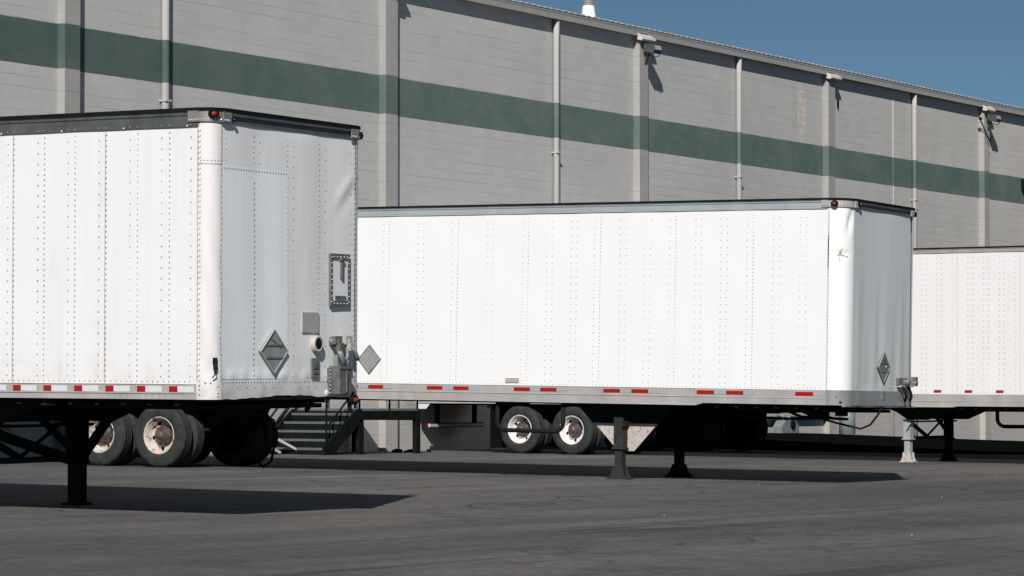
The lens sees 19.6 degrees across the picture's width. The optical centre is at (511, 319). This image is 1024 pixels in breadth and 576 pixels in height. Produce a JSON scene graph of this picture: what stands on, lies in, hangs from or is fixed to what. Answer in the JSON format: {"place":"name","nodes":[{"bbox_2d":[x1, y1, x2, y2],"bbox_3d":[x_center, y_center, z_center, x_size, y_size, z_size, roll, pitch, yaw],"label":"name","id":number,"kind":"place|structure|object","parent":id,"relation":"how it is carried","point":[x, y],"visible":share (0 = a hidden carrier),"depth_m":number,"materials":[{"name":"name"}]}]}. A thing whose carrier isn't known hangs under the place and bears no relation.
{"place":"outdoors","nodes":[
{"label":"outdoors","id":0,"kind":"place"},
{"bbox_2d":[392,449,430,452],"bbox_3d":[-2.102,2.690,60.933,0.493,0.092,0.895,-1,-2,32],"label":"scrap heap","id":1,"kind":"object","parent":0,"point":[405,451],"visible":0.78,"depth_m":60.67,"materials":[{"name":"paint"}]},
{"bbox_2d":[0,447,1023,575],"bbox_3d":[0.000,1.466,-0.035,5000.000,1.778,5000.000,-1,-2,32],"label":"ground","id":2,"kind":"structure","parent":0,"point":[544,512],"depth_m":28.79,"materials":[{"name":"grey asphalt"}]},
{"bbox_2d":[0,107,363,504],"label":"semi trailer","id":3,"kind":"object","parent":2,"relation":"on","point":[200,258],"visible":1,"depth_m":27.88,"materials":[{"name":"metal"}]},
{"bbox_2d":[278,438,296,450],"bbox_3d":[-4.410,2.394,57.513,0.770,0.420,0.100,1,-2,-27],"label":"timber","id":4,"kind":"object","parent":2,"relation":"on","point":[286,444],"visible":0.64,"depth_m":57.49,"materials":[{"name":"beige wood"}]},
{"bbox_2d":[269,399,419,454],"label":"dock stairs","id":5,"kind":"structure","parent":2,"relation":"on","point":[334,429],"depth_m":58.27,"materials":[{"name":"metal"}]},
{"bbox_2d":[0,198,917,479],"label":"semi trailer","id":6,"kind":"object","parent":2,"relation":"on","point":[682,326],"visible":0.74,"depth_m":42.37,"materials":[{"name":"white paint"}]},
{"bbox_2d":[0,0,1023,457],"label":"warehouse","id":7,"kind":"structure","parent":2,"relation":"on","point":[460,102],"depth_m":66.93,"materials":[{"name":"paint"}]},
{"bbox_2d":[581,0,595,16],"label":"roof stack","id":8,"kind":"object","parent":7,"relation":"on","point":[588,7],"visible":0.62,"depth_m":71.83,"materials":[{"name":"white metal"}]},
{"bbox_2d":[643,43,661,63],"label":"wall lamp","id":9,"kind":"object","parent":7,"relation":"attached to","point":[648,49],"visible":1,"depth_m":71.11,"materials":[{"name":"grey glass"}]},
{"bbox_2d":[769,411,806,432],"bbox_3d":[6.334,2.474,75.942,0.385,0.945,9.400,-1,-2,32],"label":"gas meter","id":10,"kind":"object","parent":7,"relation":"attached to","point":[785,426],"visible":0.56,"depth_m":77.01,"materials":[{"name":"grey metal"}]},
{"bbox_2d":[979,114,1000,141],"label":"wall lamp","id":11,"kind":"object","parent":7,"relation":"attached to","point":[993,117],"visible":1,"depth_m":88.98,"materials":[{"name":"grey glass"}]},
{"bbox_2d":[1021,179,1023,189],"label":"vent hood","id":12,"kind":"object","parent":7,"relation":"attached to","point":[1022,184],"visible":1,"depth_m":91.78,"materials":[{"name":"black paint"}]},
{"bbox_2d":[415,245,1023,461],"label":"semi trailer","id":13,"kind":"object","parent":2,"relation":"on","point":[967,360],"visible":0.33,"depth_m":55.88,"materials":[{"name":"metal"}]},
{"bbox_2d":[646,410,1023,450],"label":"semi trailer","id":14,"kind":"object","parent":2,"relation":"on","point":[736,433],"visible":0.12,"depth_m":66.40,"materials":[{"name":"paint"}]},
{"bbox_2d":[518,0,1023,107],"label":"sky","id":15,"kind":"structure","parent":0,"point":[970,48],"materials":[{"name":"blue"}]},
{"bbox_2d":[666,433,1023,454],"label":"tar apron","id":16,"kind":"object","parent":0,"point":[817,442],"visible":0.75,"depth_m":71.67,"materials":[{"name":"black asphalt"}]},
{"bbox_2d":[839,413,854,434],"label":"utility tank","id":17,"kind":"object","parent":16,"relation":"on","point":[848,430],"visible":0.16,"depth_m":80.21,"materials":[{"name":"grey metal"}]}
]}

